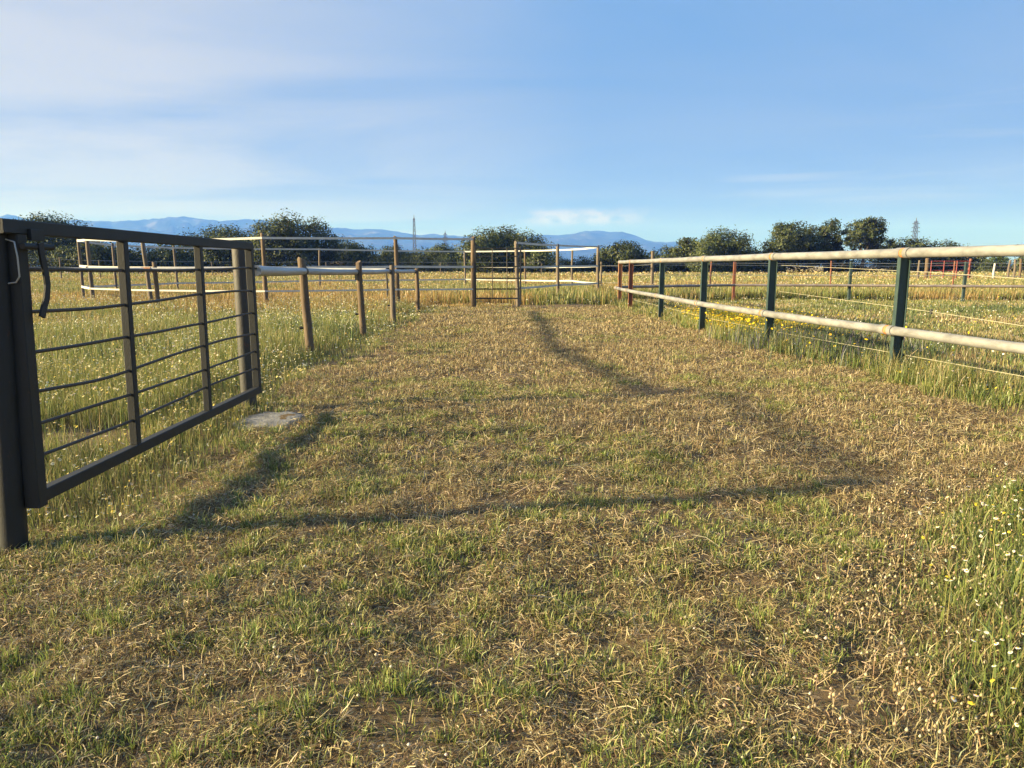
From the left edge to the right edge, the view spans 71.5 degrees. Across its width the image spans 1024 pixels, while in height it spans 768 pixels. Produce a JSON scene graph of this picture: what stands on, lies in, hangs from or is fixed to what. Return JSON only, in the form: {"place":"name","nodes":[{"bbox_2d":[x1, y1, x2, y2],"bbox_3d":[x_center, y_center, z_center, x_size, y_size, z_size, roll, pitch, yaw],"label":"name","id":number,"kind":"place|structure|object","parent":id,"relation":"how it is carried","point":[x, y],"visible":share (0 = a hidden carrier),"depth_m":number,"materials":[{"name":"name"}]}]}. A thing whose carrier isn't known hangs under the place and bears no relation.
{"place":"outdoors","nodes":[
{"label":"outdoors","id":0,"kind":"place"},
{"bbox_2d":[0,214,1011,266],"bbox_3d":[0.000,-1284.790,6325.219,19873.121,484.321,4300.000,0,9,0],"label":"mountains","id":1,"kind":"structure","parent":0,"point":[172,225],"depth_m":5935.15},
{"bbox_2d":[0,267,1023,767],"bbox_3d":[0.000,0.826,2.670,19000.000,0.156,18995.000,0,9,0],"label":"ground","id":2,"kind":"structure","parent":0,"point":[422,719],"depth_m":2.67,"materials":[{"name":"soil"}]},
{"bbox_2d":[0,234,28,555],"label":"gate post","id":3,"kind":"object","parent":2,"relation":"on","point":[13,524],"visible":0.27,"depth_m":3.07,"materials":[{"name":"metal"}]},
{"bbox_2d":[5,239,19,283],"bbox_3d":[-2.183,-0.504,2.961,0.209,0.209,0.124,4,10,22],"label":"wire loop","id":4,"kind":"object","parent":3,"relation":"attached to","point":[17,262],"visible":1,"depth_m":2.98,"materials":[{"name":"grey metal"}]},
{"bbox_2d":[0,218,261,508],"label":"metal gate","id":5,"kind":"structure","parent":3,"relation":"attached to","point":[39,492],"depth_m":3.69,"materials":[{"name":"metal"}]},
{"bbox_2d":[28,249,72,272],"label":"bush","id":6,"kind":"object","parent":2,"relation":"on","point":[35,262],"visible":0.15,"depth_m":107.50,"materials":[{"name":"green plant"}]},
{"bbox_2d":[13,210,96,272],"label":"oak tree","id":7,"kind":"object","parent":2,"relation":"on","point":[56,243],"visible":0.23,"depth_m":112.80,"materials":[{"name":"green plant"}]},
{"bbox_2d":[47,241,141,272],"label":"oak tree","id":8,"kind":"object","parent":2,"relation":"on","point":[102,254],"visible":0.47,"depth_m":102.76,"materials":[{"name":"green plant"}]},
{"bbox_2d":[116,242,180,272],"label":"bush","id":9,"kind":"object","parent":2,"relation":"on","point":[131,263],"visible":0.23,"depth_m":105.96,"materials":[{"name":"green plant"}]},
{"bbox_2d":[129,244,194,273],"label":"oak tree","id":10,"kind":"object","parent":2,"relation":"on","point":[184,259],"visible":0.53,"depth_m":108.34,"materials":[{"name":"green plant"}]},
{"bbox_2d":[29,261,386,303],"bbox_3d":[-8.723,-2.367,18.835,11.072,1.786,1.419,0,9,0],"label":"tube rail fence","id":11,"kind":"object","parent":2,"relation":"on","point":[156,282],"visible":0.38,"depth_m":19.21,"materials":[{"name":"grey metal"}]},
{"bbox_2d":[169,222,260,272],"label":"oak tree","id":12,"kind":"object","parent":2,"relation":"on","point":[219,257],"visible":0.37,"depth_m":119.04,"materials":[{"name":"green plant"}]},
{"bbox_2d":[232,249,256,410],"bbox_3d":[-2.304,-0.332,6.211,0.136,1.710,0.199,2,10,13],"label":"gate pole","id":13,"kind":"object","parent":2,"relation":"on","point":[241,307],"visible":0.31,"depth_m":6.09,"materials":[{"name":"grey metal"}]},
{"bbox_2d":[233,409,311,430],"bbox_3d":[-1.935,0.355,5.866,0.735,0.156,0.748,8,12,39],"label":"concrete footing","id":14,"kind":"object","parent":2,"relation":"on","point":[263,418],"visible":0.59,"depth_m":5.84,"materials":[{"name":"grey concrete"}]},
{"bbox_2d":[244,208,348,265],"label":"oak tree","id":15,"kind":"object","parent":2,"relation":"on","point":[285,227],"visible":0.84,"depth_m":115.05,"materials":[{"name":"green plant"}]},
{"bbox_2d":[59,257,541,278],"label":"wire fence","id":16,"kind":"object","parent":2,"relation":"on","point":[325,262],"visible":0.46,"depth_m":73.94,"materials":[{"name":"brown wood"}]},
{"bbox_2d":[255,257,419,355],"bbox_3d":[-2.694,-1.594,14.263,1.195,1.763,16.177,-1,9,-4],"label":"post and tube fence","id":17,"kind":"object","parent":2,"relation":"on","point":[302,271],"visible":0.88,"depth_m":10.78,"materials":[{"name":"brown wood"}]},
{"bbox_2d":[76,233,600,306],"bbox_3d":[-5.737,-4.425,28.932,18.440,2.590,17.567,0,9,0],"label":"paddock fence","id":18,"kind":"object","parent":2,"relation":"on","point":[149,290],"visible":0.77,"depth_m":22.68,"materials":[{"name":"brown wood"}]},
{"bbox_2d":[474,243,520,304],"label":"paddock gate","id":19,"kind":"structure","parent":18,"relation":"attached to","point":[492,266],"depth_m":21.68,"materials":[{"name":"metal"}]},
{"bbox_2d":[314,239,383,265],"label":"oak tree","id":20,"kind":"object","parent":2,"relation":"on","point":[352,246],"visible":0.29,"depth_m":128.46,"materials":[{"name":"green plant"}]},
{"bbox_2d":[308,242,390,265],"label":"bush","id":21,"kind":"object","parent":2,"relation":"on","point":[338,263],"visible":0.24,"depth_m":124.51,"materials":[{"name":"green plant"}]},
{"bbox_2d":[365,252,426,270],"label":"bush","id":22,"kind":"object","parent":2,"relation":"on","point":[399,261],"visible":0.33,"depth_m":129.72,"materials":[{"name":"green plant"}]},
{"bbox_2d":[375,243,420,268],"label":"oak tree","id":23,"kind":"object","parent":2,"relation":"on","point":[390,252],"visible":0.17,"depth_m":134.59,"materials":[{"name":"green plant"}]},
{"bbox_2d":[413,218,415,249],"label":"lattice pylon","id":24,"kind":"object","parent":2,"relation":"on","point":[414,230],"visible":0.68,"depth_m":587.91,"materials":[{"name":"grey metal"}]},
{"bbox_2d":[403,248,463,272],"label":"bush","id":25,"kind":"object","parent":2,"relation":"on","point":[445,264],"visible":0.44,"depth_m":126.42,"materials":[{"name":"green plant"}]},
{"bbox_2d":[410,242,460,271],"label":"oak tree","id":26,"kind":"object","parent":2,"relation":"on","point":[439,247],"visible":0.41,"depth_m":128.58,"materials":[{"name":"green plant"}]},
{"bbox_2d":[452,260,469,272],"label":"bush","id":27,"kind":"object","parent":2,"relation":"on","point":[457,269],"visible":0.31,"depth_m":117.90,"materials":[{"name":"green plant"}]},
{"bbox_2d":[448,224,563,273],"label":"oak tree","id":28,"kind":"object","parent":2,"relation":"on","point":[506,239],"visible":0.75,"depth_m":107.85,"materials":[{"name":"green plant"}]},
{"bbox_2d":[0,304,1023,767],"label":"mown straw","id":29,"kind":"object","parent":2,"relation":"on","point":[526,320],"visible":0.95,"depth_m":3.18,"materials":[{"name":"beige plant"}]},
{"bbox_2d":[0,307,1023,767],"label":"green grass tufts","id":30,"kind":"object","parent":2,"relation":"on","point":[402,677],"visible":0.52,"depth_m":2.66,"materials":[{"name":"green plant"}]},
{"bbox_2d":[27,270,1023,767],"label":"meadow grass","id":31,"kind":"structure","parent":2,"relation":"on","point":[941,378],"depth_m":8.12,"materials":[{"name":"plant"}]},
{"bbox_2d":[27,270,1023,726],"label":"wild flowers","id":32,"kind":"object","parent":2,"relation":"on","point":[757,318],"visible":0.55,"depth_m":12.85,"materials":[{"name":"white plant"}]},
{"bbox_2d":[526,255,577,272],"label":"bush","id":33,"kind":"object","parent":2,"relation":"on","point":[563,270],"visible":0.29,"depth_m":108.68,"materials":[{"name":"green plant"}]},
{"bbox_2d":[568,255,599,272],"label":"bush","id":34,"kind":"object","parent":2,"relation":"on","point":[583,269],"visible":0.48,"depth_m":114.88,"materials":[{"name":"green plant"}]},
{"bbox_2d":[589,239,657,272],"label":"oak tree","id":35,"kind":"object","parent":2,"relation":"on","point":[610,257],"visible":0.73,"depth_m":114.34,"materials":[{"name":"green plant"}]},
{"bbox_2d":[639,263,678,272],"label":"bush","id":36,"kind":"object","parent":2,"relation":"on","point":[657,266],"visible":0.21,"depth_m":117.08,"materials":[{"name":"green plant"}]},
{"bbox_2d":[648,244,681,271],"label":"oak tree","id":37,"kind":"object","parent":2,"relation":"on","point":[661,255],"visible":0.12,"depth_m":129.34,"materials":[{"name":"green plant"}]},
{"bbox_2d":[666,237,698,271],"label":"oak tree","id":38,"kind":"object","parent":2,"relation":"on","point":[678,253],"visible":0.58,"depth_m":117.33,"materials":[{"name":"green plant"}]},
{"bbox_2d":[680,225,764,272],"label":"oak tree","id":39,"kind":"object","parent":2,"relation":"on","point":[713,245],"visible":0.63,"depth_m":110.72,"materials":[{"name":"green plant"}]},
{"bbox_2d":[752,220,826,272],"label":"oak tree","id":40,"kind":"object","parent":2,"relation":"on","point":[788,238],"visible":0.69,"depth_m":113.38,"materials":[{"name":"green plant"}]},
{"bbox_2d":[600,251,1023,289],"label":"wire fence","id":41,"kind":"object","parent":2,"relation":"on","point":[652,274],"visible":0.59,"depth_m":30.50,"materials":[{"name":"brown wood"}]},
{"bbox_2d":[614,244,1023,376],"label":"pipe fence","id":42,"kind":"object","parent":2,"relation":"on","point":[897,331],"visible":0.98,"depth_m":8.53,"materials":[{"name":"beige metal"}]},
{"bbox_2d":[622,262,1023,301],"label":"back fence","id":43,"kind":"object","parent":2,"relation":"on","point":[849,285],"visible":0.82,"depth_m":25.61,"materials":[{"name":"metal"}]},
{"bbox_2d":[805,217,856,271],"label":"oak tree","id":44,"kind":"object","parent":2,"relation":"on","point":[826,238],"visible":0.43,"depth_m":118.77,"materials":[{"name":"green plant"}]},
{"bbox_2d":[809,258,896,272],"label":"bush","id":45,"kind":"object","parent":2,"relation":"on","point":[857,267],"visible":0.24,"depth_m":122.46,"materials":[{"name":"green plant"}]},
{"bbox_2d":[841,215,896,272],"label":"oak tree","id":46,"kind":"object","parent":2,"relation":"on","point":[866,232],"visible":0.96,"depth_m":115.61,"materials":[{"name":"green plant"}]},
{"bbox_2d":[780,265,1022,325],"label":"rope fence","id":47,"kind":"object","parent":2,"relation":"on","point":[931,311],"visible":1,"depth_m":14.23,"materials":[{"name":"white fabric"}]},
{"bbox_2d":[870,235,942,271],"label":"oak tree","id":48,"kind":"object","parent":2,"relation":"on","point":[913,244],"visible":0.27,"depth_m":122.93,"materials":[{"name":"green plant"}]},
{"bbox_2d":[911,218,919,241],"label":"lattice pylon","id":49,"kind":"object","parent":2,"relation":"on","point":[915,224],"visible":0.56,"depth_m":606.05,"materials":[{"name":"grey metal"}]},
{"bbox_2d":[916,260,920,278],"bbox_3d":[30.565,-8.274,53.522,0.176,2.053,0.160,0,9,0],"label":"wooden post","id":50,"kind":"object","parent":2,"relation":"on","point":[918,267],"visible":0.56,"depth_m":53.39,"materials":[{"name":"brown wood"}]},
{"bbox_2d":[923,258,928,278],"bbox_3d":[33.431,-9.047,57.391,0.350,2.204,0.324,0,9,0],"label":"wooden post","id":51,"kind":"object","parent":2,"relation":"on","point":[926,270],"visible":0.56,"depth_m":57.26,"materials":[{"name":"brown wood"}]},
{"bbox_2d":[928,238,992,271],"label":"oak tree","id":52,"kind":"object","parent":2,"relation":"on","point":[975,259],"visible":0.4,"depth_m":125.99,"materials":[{"name":"green plant"}]},
{"bbox_2d":[967,259,972,277],"bbox_3d":[36.910,-8.995,57.401,0.292,2.208,0.264,0,9,0],"label":"gate post","id":53,"kind":"object","parent":2,"relation":"on","point":[970,268],"visible":0.42,"depth_m":57.28,"materials":[{"name":"red paint"}]},
{"bbox_2d":[929,261,970,278],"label":"red gate","id":54,"kind":"structure","parent":53,"relation":"attached to","point":[944,265],"depth_m":57.18,"materials":[{"name":"metal"}]},
{"bbox_2d":[992,263,995,277],"bbox_3d":[39.633,-9.009,58.529,0.217,1.856,0.183,0,9,0],"label":"white post","id":55,"kind":"object","parent":2,"relation":"on","point":[993,272],"visible":0.42,"depth_m":58.42,"materials":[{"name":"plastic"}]},
{"bbox_2d":[971,257,1022,272],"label":"bush","id":56,"kind":"object","parent":2,"relation":"on","point":[1001,268],"visible":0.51,"depth_m":117.48,"materials":[{"name":"green plant"}]},
{"bbox_2d":[989,257,1010,268],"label":"bush","id":57,"kind":"object","parent":2,"relation":"on","point":[996,260],"visible":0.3,"depth_m":117.97,"materials":[{"name":"green plant"}]},
{"bbox_2d":[1007,260,1011,276],"bbox_3d":[40.010,-8.934,57.309,0.250,2.109,0.184,0,9,0],"label":"wooden post","id":58,"kind":"object","parent":2,"relation":"on","point":[1008,269],"visible":0.56,"depth_m":57.19,"materials":[{"name":"brown wood"}]},
{"bbox_2d":[1012,259,1016,277],"bbox_3d":[39.220,-8.665,55.547,0.215,2.105,0.180,0,9,0],"label":"wooden post","id":59,"kind":"object","parent":2,"relation":"on","point":[1014,271],"visible":0.56,"depth_m":55.44,"materials":[{"name":"brown wood"}]},
{"bbox_2d":[1012,244,1023,272],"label":"oak tree","id":60,"kind":"object","parent":2,"relation":"on","point":[1018,260],"visible":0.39,"depth_m":115.42,"materials":[{"name":"green plant"}]},
{"bbox_2d":[1018,259,1021,277],"bbox_3d":[39.194,-8.576,54.890,0.231,2.156,0.197,0,9,0],"label":"wooden post","id":61,"kind":"object","parent":2,"relation":"on","point":[1020,269],"visible":0.46,"depth_m":54.79,"materials":[{"name":"brown wood"}]},
{"bbox_2d":[0,0,1023,262],"label":"sky","id":62,"kind":"structure","parent":0,"point":[651,120],"materials":[{"name":"blue"}]}
]}

